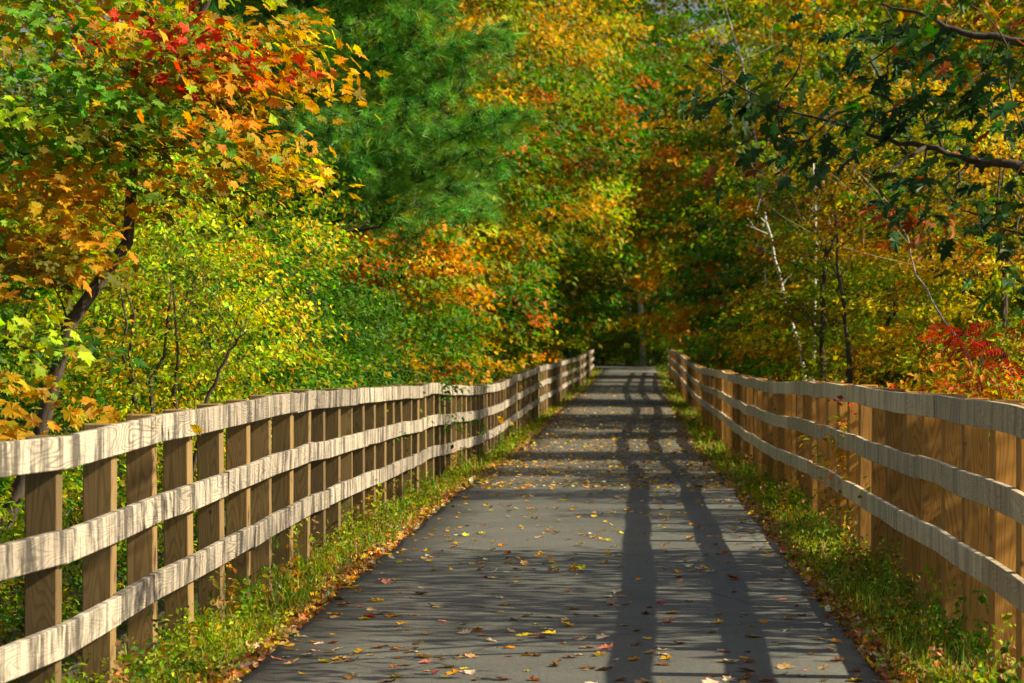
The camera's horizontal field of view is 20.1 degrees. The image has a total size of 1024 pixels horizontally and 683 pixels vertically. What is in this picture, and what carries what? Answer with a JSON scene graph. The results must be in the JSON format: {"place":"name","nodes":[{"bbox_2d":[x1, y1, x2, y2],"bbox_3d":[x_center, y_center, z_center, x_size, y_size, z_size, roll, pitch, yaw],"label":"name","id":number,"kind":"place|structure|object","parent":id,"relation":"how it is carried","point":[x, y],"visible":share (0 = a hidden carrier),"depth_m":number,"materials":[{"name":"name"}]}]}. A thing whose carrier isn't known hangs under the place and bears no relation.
{"place":"outdoors","nodes":[
{"label":"outdoors","id":0,"kind":"place"},
{"bbox_2d":[0,360,995,682],"bbox_3d":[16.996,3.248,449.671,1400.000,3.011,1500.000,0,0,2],"label":"ground","id":1,"kind":"structure","parent":0,"point":[122,634],"depth_m":27.60,"materials":[{"name":"soil"}]},
{"bbox_2d":[0,488,126,682],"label":"bush","id":2,"kind":"object","parent":1,"relation":"on","point":[6,537],"visible":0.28,"depth_m":14.73,"materials":[{"name":"green plant"}]},
{"bbox_2d":[0,254,161,603],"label":"shrub","id":3,"kind":"object","parent":1,"relation":"on","point":[28,406],"visible":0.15,"depth_m":27.20,"materials":[{"name":"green plant"}]},
{"bbox_2d":[0,18,179,509],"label":"maple tree","id":4,"kind":"object","parent":1,"relation":"on","point":[10,89],"visible":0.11,"depth_m":30.75,"materials":[{"name":"orange plant"}]},
{"bbox_2d":[0,465,194,645],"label":"bush","id":5,"kind":"object","parent":1,"relation":"on","point":[78,516],"visible":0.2,"depth_m":17.93,"materials":[{"name":"green plant"}]},
{"bbox_2d":[0,0,211,493],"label":"maple tree","id":6,"kind":"object","parent":1,"relation":"on","point":[41,384],"visible":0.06,"depth_m":45.46,"materials":[{"name":"orange plant"}]},
{"bbox_2d":[0,429,308,619],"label":"bush","id":7,"kind":"object","parent":1,"relation":"on","point":[121,483],"visible":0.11,"depth_m":21.12,"materials":[{"name":"green plant"}]},
{"bbox_2d":[0,134,322,569],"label":"shrub","id":8,"kind":"object","parent":1,"relation":"on","point":[135,390],"visible":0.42,"depth_m":25.05,"materials":[{"name":"green plant"}]},
{"bbox_2d":[1,412,342,571],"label":"bush","id":9,"kind":"object","parent":1,"relation":"on","point":[159,476],"visible":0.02,"depth_m":24.72,"materials":[{"name":"green plant"}]},
{"bbox_2d":[0,0,344,418],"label":"maple tree","id":10,"kind":"object","parent":1,"relation":"on","point":[49,55],"depth_m":56.37,"materials":[{"name":"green plant"}]},
{"bbox_2d":[0,0,390,606],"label":"maple tree","id":11,"kind":"object","parent":1,"relation":"on","point":[152,124],"visible":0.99,"depth_m":16.64,"materials":[{"name":"orange plant"}]},
{"bbox_2d":[5,137,395,553],"bbox_3d":[-2.948,0.216,28.047,4.039,4.570,3.175,0,0,-28],"label":"shrub","id":12,"kind":"object","parent":1,"relation":"on","point":[287,224],"visible":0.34,"depth_m":27.83,"materials":[{"name":"green plant"}]},
{"bbox_2d":[27,35,405,476],"bbox_3d":[-2.496,-0.186,22.977,3.203,4.862,2.570,0,0,2],"label":"sapling","id":13,"kind":"object","parent":1,"relation":"on","point":[210,390],"visible":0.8,"depth_m":23.09,"materials":[{"name":"brown plant"}]},
{"bbox_2d":[72,217,415,520],"bbox_3d":[-2.892,0.624,31.112,4.096,3.891,3.683,0,0,43],"label":"shrub","id":14,"kind":"object","parent":1,"relation":"on","point":[307,377],"visible":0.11,"depth_m":30.95,"materials":[{"name":"green plant"}]},
{"bbox_2d":[69,206,440,473],"bbox_3d":[-3.217,0.578,35.160,4.778,4.540,4.297,0,0,35],"label":"shrub","id":15,"kind":"object","parent":1,"relation":"on","point":[362,326],"visible":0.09,"depth_m":34.91,"materials":[{"name":"green plant"}]},
{"bbox_2d":[19,0,552,388],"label":"pine tree","id":16,"kind":"object","parent":1,"relation":"on","point":[361,143],"visible":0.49,"depth_m":39.76,"materials":[{"name":"green plant"}]},
{"bbox_2d":[0,349,593,682],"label":"wooden fence","id":17,"kind":"object","parent":1,"relation":"on","point":[324,440],"visible":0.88,"depth_m":17.22,"materials":[{"name":"wood"}]},
{"bbox_2d":[146,6,448,391],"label":"maple tree","id":18,"kind":"object","parent":1,"relation":"on","point":[267,242],"depth_m":80.24,"materials":[{"name":"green plant"}]},
{"bbox_2d":[45,391,560,682],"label":"stalks","id":19,"kind":"object","parent":1,"relation":"on","point":[212,636],"visible":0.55,"depth_m":17.54,"materials":[{"name":"green plant"}]},
{"bbox_2d":[8,60,613,431],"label":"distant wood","id":20,"kind":"object","parent":1,"relation":"on","point":[100,319],"depth_m":107.05,"materials":[{"name":"green plant"}]},
{"bbox_2d":[134,194,499,475],"bbox_3d":[-2.775,0.409,38.162,5.006,4.756,4.501,0,0,-26],"label":"shrub","id":21,"kind":"object","parent":1,"relation":"on","point":[449,340],"visible":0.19,"depth_m":38.04,"materials":[{"name":"green plant"}]},
{"bbox_2d":[62,367,602,682],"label":"grass","id":22,"kind":"structure","parent":1,"relation":"on","point":[274,605],"depth_m":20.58,"materials":[{"name":"plant"}]},
{"bbox_2d":[228,267,438,393],"bbox_3d":[-2.949,0.917,44.101,3.888,4.107,4.323,0,0,33],"label":"shrub","id":23,"kind":"object","parent":1,"relation":"on","point":[395,361],"visible":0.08,"depth_m":44.11,"materials":[{"name":"green plant"}]},
{"bbox_2d":[176,373,600,682],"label":"leaf litter","id":24,"kind":"object","parent":1,"relation":"on","point":[317,608],"visible":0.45,"depth_m":18.90,"materials":[{"name":"plant"}]},
{"bbox_2d":[277,187,513,437],"bbox_3d":[-2.595,-0.172,55.144,5.071,6.384,5.332,0,0,-21],"label":"maple tree","id":25,"kind":"object","parent":1,"relation":"on","point":[449,275],"visible":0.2,"depth_m":54.51,"materials":[{"name":"green plant"}]},
{"bbox_2d":[279,15,553,342],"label":"maple tree","id":26,"kind":"object","parent":1,"relation":"on","point":[472,128],"depth_m":111.74,"materials":[{"name":"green plant"}]},
{"bbox_2d":[263,0,609,394],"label":"maple tree","id":27,"kind":"object","parent":1,"relation":"on","point":[484,236],"visible":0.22,"depth_m":63.40,"materials":[{"name":"yellow plant"}]},
{"bbox_2d":[395,169,575,383],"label":"maple tree","id":28,"kind":"object","parent":1,"relation":"on","point":[538,315],"visible":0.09,"depth_m":75.50,"materials":[{"name":"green plant"}]},
{"bbox_2d":[436,372,537,422],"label":"bush","id":29,"kind":"object","parent":1,"relation":"on","point":[495,381],"visible":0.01,"depth_m":68.58,"materials":[{"name":"green plant"}]},
{"bbox_2d":[462,9,570,231],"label":"maple tree","id":30,"kind":"object","parent":1,"relation":"on","point":[512,87],"depth_m":176.66,"materials":[{"name":"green plant"}]},
{"bbox_2d":[386,0,655,368],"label":"maple tree","id":31,"kind":"object","parent":1,"relation":"on","point":[584,263],"visible":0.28,"depth_m":87.07,"materials":[{"name":"yellow plant"}]},
{"bbox_2d":[418,0,661,348],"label":"maple tree","id":32,"kind":"object","parent":1,"relation":"on","point":[590,62],"visible":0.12,"depth_m":125.47,"materials":[{"name":"yellow plant"}]},
{"bbox_2d":[478,224,602,385],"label":"maple tree","id":33,"kind":"object","parent":1,"relation":"on","point":[571,332],"visible":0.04,"depth_m":105.95,"materials":[{"name":"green plant"}]},
{"bbox_2d":[517,310,564,366],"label":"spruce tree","id":34,"kind":"object","parent":1,"relation":"on","point":[549,344],"visible":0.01,"depth_m":121.59,"materials":[{"name":"green plant"}]},
{"bbox_2d":[553,306,588,374],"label":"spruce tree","id":35,"kind":"object","parent":1,"relation":"on","point":[566,352],"visible":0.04,"depth_m":139.59,"materials":[{"name":"green plant"}]},
{"bbox_2d":[453,0,697,340],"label":"maple tree","id":36,"kind":"object","parent":1,"relation":"on","point":[625,26],"visible":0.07,"depth_m":151.31,"materials":[{"name":"yellow plant"}]},
{"bbox_2d":[447,0,704,210],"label":"maple tree","id":37,"kind":"object","parent":1,"relation":"on","point":[675,35],"visible":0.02,"depth_m":220.33,"materials":[{"name":"yellow plant"}]},
{"bbox_2d":[562,328,617,356],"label":"bush","id":38,"kind":"object","parent":1,"relation":"on","point":[593,341],"visible":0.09,"depth_m":183.11,"materials":[{"name":"green plant"}]},
{"bbox_2d":[561,316,634,365],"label":"bush","id":39,"kind":"object","parent":1,"relation":"on","point":[595,354],"visible":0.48,"depth_m":182.08,"materials":[{"name":"green plant"}]},
{"bbox_2d":[572,300,633,364],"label":"shrub","id":40,"kind":"object","parent":1,"relation":"on","point":[602,359],"visible":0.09,"depth_m":188.58,"materials":[{"name":"green plant"}]},
{"bbox_2d":[552,103,654,349],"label":"maple tree","id":41,"kind":"object","parent":1,"relation":"on","point":[617,200],"depth_m":197.91,"materials":[{"name":"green plant"}]},
{"bbox_2d":[581,280,635,360],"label":"maple tree","id":42,"kind":"object","parent":1,"relation":"on","point":[612,320],"visible":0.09,"depth_m":189.62,"materials":[{"name":"green plant"}]},
{"bbox_2d":[573,344,661,364],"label":"undergrowth","id":43,"kind":"object","parent":1,"relation":"on","point":[608,360],"visible":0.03,"depth_m":192.49,"materials":[{"name":"green plant"}]},
{"bbox_2d":[581,183,658,354],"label":"maple tree","id":44,"kind":"object","parent":1,"relation":"on","point":[625,300],"depth_m":203.81,"materials":[{"name":"green plant"}]},
{"bbox_2d":[586,314,660,365],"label":"bush","id":45,"kind":"object","parent":1,"relation":"on","point":[627,336],"visible":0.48,"depth_m":180.13,"materials":[{"name":"green plant"}]},
{"bbox_2d":[592,363,667,370],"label":"grass","id":46,"kind":"structure","parent":1,"relation":"on","point":[663,365],"depth_m":166.93,"materials":[{"name":"plant"}]},
{"bbox_2d":[627,237,633,364],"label":"dead tree","id":47,"kind":"object","parent":1,"relation":"on","point":[629,307],"visible":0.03,"depth_m":185.78,"materials":[{"name":"brown plant"}]},
{"bbox_2d":[610,296,661,358],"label":"shrub","id":48,"kind":"object","parent":1,"relation":"on","point":[634,323],"visible":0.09,"depth_m":187.63,"materials":[{"name":"green plant"}]},
{"bbox_2d":[631,204,646,365],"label":"dead tree","id":49,"kind":"object","parent":1,"relation":"on","point":[643,361],"visible":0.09,"depth_m":177.67,"materials":[{"name":"grey plant"}]},
{"bbox_2d":[620,327,669,365],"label":"bush","id":50,"kind":"object","parent":1,"relation":"on","point":[659,358],"visible":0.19,"depth_m":177.85,"materials":[{"name":"green plant"}]},
{"bbox_2d":[624,284,666,357],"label":"maple tree","id":51,"kind":"object","parent":1,"relation":"on","point":[634,305],"visible":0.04,"depth_m":186.24,"materials":[{"name":"green plant"}]},
{"bbox_2d":[653,285,660,364],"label":"dead tree","id":52,"kind":"object","parent":1,"relation":"on","point":[656,355],"visible":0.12,"depth_m":179.69,"materials":[{"name":"brown plant"}]},
{"bbox_2d":[541,0,785,344],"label":"maple tree","id":53,"kind":"object","parent":1,"relation":"on","point":[645,6],"visible":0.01,"depth_m":215.61,"materials":[{"name":"yellow plant"}]},
{"bbox_2d":[653,288,678,363],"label":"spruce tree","id":54,"kind":"object","parent":1,"relation":"on","point":[666,348],"depth_m":179.18,"materials":[{"name":"green plant"}]},
{"bbox_2d":[651,306,698,361],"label":"shrub","id":55,"kind":"object","parent":1,"relation":"on","point":[667,336],"visible":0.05,"depth_m":158.11,"materials":[{"name":"green plant"}]},
{"bbox_2d":[659,313,705,372],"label":"shrub","id":56,"kind":"object","parent":1,"relation":"on","point":[674,346],"visible":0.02,"depth_m":147.51,"materials":[{"name":"green plant"}]},
{"bbox_2d":[571,9,795,359],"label":"maple tree","id":57,"kind":"object","parent":1,"relation":"on","point":[657,52],"visible":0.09,"depth_m":162.66,"materials":[{"name":"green plant"}]},
{"bbox_2d":[668,229,732,382],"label":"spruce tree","id":58,"kind":"object","parent":1,"relation":"on","point":[695,351],"depth_m":125.41,"materials":[{"name":"green plant"}]},
{"bbox_2d":[586,64,817,357],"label":"maple tree","id":59,"kind":"object","parent":1,"relation":"on","point":[641,242],"visible":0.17,"depth_m":135.83,"materials":[{"name":"green plant"}]},
{"bbox_2d":[602,0,876,196],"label":"maple tree","id":60,"kind":"object","parent":1,"relation":"on","point":[705,13],"depth_m":222.33,"materials":[{"name":"yellow plant"}]},
{"bbox_2d":[645,69,833,319],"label":"maple tree","id":61,"kind":"object","parent":1,"relation":"on","point":[701,205],"depth_m":179.12,"materials":[{"name":"plant"}]},
{"bbox_2d":[644,0,842,143],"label":"maple tree","id":62,"kind":"object","parent":1,"relation":"on","point":[751,40],"visible":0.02,"depth_m":203.51,"materials":[{"name":"yellow plant"}]},
{"bbox_2d":[626,0,873,365],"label":"maple tree","id":63,"kind":"object","parent":1,"relation":"on","point":[689,194],"visible":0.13,"depth_m":105.36,"materials":[{"name":"yellow plant"}]},
{"bbox_2d":[697,0,812,379],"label":"birch tree","id":64,"kind":"object","parent":1,"relation":"on","point":[748,97],"visible":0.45,"depth_m":67.86,"materials":[{"name":"grey plant"}]},
{"bbox_2d":[659,115,880,396],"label":"maple tree","id":65,"kind":"object","parent":1,"relation":"on","point":[705,288],"visible":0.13,"depth_m":71.44,"materials":[{"name":"green plant"}]},
{"bbox_2d":[746,194,808,380],"bbox_3d":[4.810,0.041,50.790,1.405,5.279,0.356,0,0,-13],"label":"birch tree","id":66,"kind":"object","parent":1,"relation":"on","point":[774,257],"visible":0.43,"depth_m":50.84,"materials":[{"name":"white plant"}]},
{"bbox_2d":[660,91,913,376],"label":"maple tree","id":67,"kind":"object","parent":1,"relation":"on","point":[700,139],"visible":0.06,"depth_m":87.48,"materials":[{"name":"green plant"}]},
{"bbox_2d":[769,163,829,380],"bbox_3d":[5.424,-0.335,53.959,1.228,6.129,1.143,0,0,2],"label":"birch tree","id":68,"kind":"object","parent":1,"relation":"on","point":[816,209],"visible":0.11,"depth_m":53.81,"materials":[{"name":"plant"}]},
{"bbox_2d":[691,173,932,383],"bbox_3d":[3.976,-0.035,37.359,1.428,4.625,3.607,0,0,-42],"label":"sapling","id":69,"kind":"object","parent":1,"relation":"on","point":[848,359],"visible":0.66,"depth_m":36.85,"materials":[{"name":"brown plant"}]},
{"bbox_2d":[709,114,917,381],"bbox_3d":[4.398,-0.502,37.701,3.568,5.350,2.069,0,0,37],"label":"sapling","id":70,"kind":"object","parent":1,"relation":"on","point":[822,326],"visible":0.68,"depth_m":37.85,"materials":[{"name":"brown plant"}]},
{"bbox_2d":[657,373,978,682],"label":"leaf litter","id":71,"kind":"object","parent":1,"relation":"on","point":[861,643],"visible":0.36,"depth_m":18.36,"materials":[{"name":"plant"}]},
{"bbox_2d":[689,9,955,382],"bbox_3d":[6.674,-1.823,58.836,5.942,9.848,6.138,0,0,-44],"label":"maple tree","id":72,"kind":"object","parent":1,"relation":"on","point":[763,370],"visible":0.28,"depth_m":58.52,"materials":[{"name":"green plant"}]},
{"bbox_2d":[637,0,1023,317],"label":"oak tree","id":73,"kind":"object","parent":1,"relation":"on","point":[920,181],"visible":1,"depth_m":13.76,"materials":[{"name":"green plant"}]},
{"bbox_2d":[667,0,1008,369],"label":"maple tree","id":74,"kind":"object","parent":1,"relation":"on","point":[731,40],"visible":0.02,"depth_m":112.51,"materials":[{"name":"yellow plant"}]},
{"bbox_2d":[655,367,1022,682],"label":"grass","id":75,"kind":"structure","parent":1,"relation":"on","point":[923,652],"depth_m":18.99,"materials":[{"name":"plant"}]},
{"bbox_2d":[667,348,1023,680],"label":"wooden fence","id":76,"kind":"object","parent":1,"relation":"on","point":[947,499],"visible":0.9,"depth_m":19.59,"materials":[{"name":"wood"}]},
{"bbox_2d":[685,400,1023,682],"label":"stalks","id":77,"kind":"object","parent":1,"relation":"on","point":[989,644],"visible":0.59,"depth_m":17.27,"materials":[{"name":"green plant"}]},
{"bbox_2d":[702,0,1023,364],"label":"maple tree","id":78,"kind":"object","parent":1,"relation":"on","point":[808,7],"visible":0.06,"depth_m":86.56,"materials":[{"name":"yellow plant"}]},
{"bbox_2d":[719,79,1012,387],"bbox_3d":[6.021,-0.592,46.953,5.187,7.327,5.316,0,0,33],"label":"maple tree","id":79,"kind":"object","parent":1,"relation":"on","point":[789,317],"visible":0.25,"depth_m":46.71,"materials":[{"name":"green plant"}]},
{"bbox_2d":[753,50,1023,396],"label":"sapling","id":80,"kind":"object","parent":1,"relation":"on","point":[934,305],"visible":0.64,"depth_m":26.84,"materials":[{"name":"grey plant"}]},
{"bbox_2d":[760,77,1023,397],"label":"maple tree","id":81,"kind":"object","parent":1,"relation":"on","point":[875,253],"visible":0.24,"depth_m":37.60,"materials":[{"name":"yellow plant"}]},
{"bbox_2d":[792,352,1023,526],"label":"bush","id":82,"kind":"object","parent":1,"relation":"on","point":[958,389],"visible":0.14,"depth_m":24.64,"materials":[{"name":"green plant"}]},
{"bbox_2d":[810,0,1023,339],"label":"maple tree","id":83,"kind":"object","parent":1,"relation":"on","point":[979,51],"visible":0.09,"depth_m":63.82,"materials":[{"name":"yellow plant"}]},
{"bbox_2d":[818,77,1023,448],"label":"maple tree","id":84,"kind":"object","parent":1,"relation":"on","point":[1003,344],"visible":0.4,"depth_m":30.55,"materials":[{"name":"yellow plant"}]},
{"bbox_2d":[858,430,989,497],"bbox_3d":[4.111,1.457,21.851,2.942,1.949,2.623,0,0,35],"label":"bush","id":85,"kind":"object","parent":1,"relation":"on","point":[867,489],"visible":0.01,"depth_m":22.27,"materials":[{"name":"green plant"}]},
{"bbox_2d":[887,318,1023,399],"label":"sumac shrub","id":86,"kind":"object","parent":1,"relation":"on","point":[949,343],"visible":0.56,"depth_m":25.28,"materials":[{"name":"red plant"}]},
{"bbox_2d":[921,0,1023,311],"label":"maple tree","id":87,"kind":"object","parent":1,"relation":"on","point":[1018,12],"visible":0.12,"depth_m":45.72,"materials":[{"name":"yellow plant"}]},
{"bbox_2d":[961,180,1023,370],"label":"maple tree","id":88,"kind":"object","parent":1,"relation":"on","point":[987,283],"visible":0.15,"depth_m":34.16,"materials":[{"name":"plant"}]},
{"bbox_2d":[967,158,1022,307],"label":"maple tree","id":89,"kind":"object","parent":1,"relation":"on","point":[991,235],"visible":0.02,"depth_m":47.91,"materials":[{"name":"yellow plant"}]},
{"bbox_2d":[974,199,1023,355],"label":"maple tree","id":90,"kind":"object","parent":1,"relation":"on","point":[992,302],"visible":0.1,"depth_m":35.10,"materials":[{"name":"plant"}]},
{"bbox_2d":[0,0,1018,351],"label":"sky","id":91,"kind":"structure","parent":0,"point":[652,1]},
{"bbox_2d":[238,366,889,682],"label":"path","id":92,"kind":"structure","parent":0,"point":[462,592],"depth_m":18.74,"materials":[{"name":"asphalt"}]},
{"bbox_2d":[343,674,357,679],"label":"fallen leaf","id":93,"kind":"object","parent":92,"relation":"on","point":[348,676],"visible":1,"depth_m":13.66,"materials":[{"name":"plant"}]},
{"bbox_2d":[381,578,391,583],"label":"fallen leaf","id":94,"kind":"object","parent":92,"relation":"on","point":[386,581],"visible":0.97,"depth_m":19.21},
{"bbox_2d":[446,669,460,674],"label":"fallen leaf","id":95,"kind":"object","parent":92,"relation":"on","point":[453,671],"visible":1,"depth_m":13.86,"materials":[{"name":"plant"}]},
{"bbox_2d":[456,629,471,633],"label":"fallen leaf","id":96,"kind":"object","parent":92,"relation":"on","point":[466,631],"visible":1,"depth_m":15.81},
{"bbox_2d":[463,669,476,673],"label":"fallen leaf","id":97,"kind":"object","parent":92,"relation":"on","point":[470,671],"visible":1,"depth_m":13.87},
{"bbox_2d":[364,376,788,571],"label":"leaf litter","id":98,"kind":"object","parent":92,"relation":"on","point":[526,563],"visible":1,"depth_m":37.76,"materials":[{"name":"plant"}]},
{"bbox_2d":[578,666,595,668],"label":"fallen leaf","id":99,"kind":"object","parent":92,"relation":"on","point":[590,667],"visible":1,"depth_m":14.08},
{"bbox_2d":[596,633,608,638],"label":"fallen leaf","id":100,"kind":"object","parent":92,"relation":"on","point":[602,635],"visible":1,"depth_m":15.58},
{"bbox_2d":[598,643,612,648],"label":"fallen leaf","id":101,"kind":"object","parent":92,"relation":"on","point":[605,646],"visible":1,"depth_m":15.02,"materials":[{"name":"plant"}]},
{"bbox_2d":[633,678,651,682],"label":"fallen leaf","id":102,"kind":"object","parent":92,"relation":"on","point":[641,681],"visible":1,"depth_m":13.48,"materials":[{"name":"plant"}]},
{"bbox_2d":[660,654,672,658],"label":"fallen leaf","id":103,"kind":"object","parent":92,"relation":"on","point":[667,656],"visible":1,"depth_m":14.51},
{"bbox_2d":[660,616,675,622],"bbox_3d":[0.885,1.592,16.472,0.097,0.024,0.099,-5,6,-20],"label":"fallen leaf","id":104,"kind":"object","parent":92,"relation":"on","point":[669,620],"visible":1,"depth_m":16.49,"materials":[{"name":"plant"}]},
{"bbox_2d":[702,677,719,682],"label":"fallen leaf","id":105,"kind":"object","parent":92,"relation":"on","point":[707,680],"visible":1,"depth_m":13.44,"materials":[{"name":"plant"}]},
{"bbox_2d":[722,675,736,680],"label":"fallen leaf","id":106,"kind":"object","parent":92,"relation":"on","point":[725,678],"visible":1,"depth_m":13.59,"materials":[{"name":"plant"}]},
{"bbox_2d":[777,662,796,668],"bbox_3d":[1.345,1.586,14.093,0.100,0.019,0.102,-6,14,5],"label":"fallen leaf","id":107,"kind":"object","parent":92,"relation":"on","point":[783,665],"visible":1,"depth_m":14.11,"materials":[{"name":"plant"}]},
{"bbox_2d":[831,656,844,660],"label":"fallen leaf","id":108,"kind":"object","parent":92,"relation":"on","point":[839,659],"visible":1,"depth_m":14.43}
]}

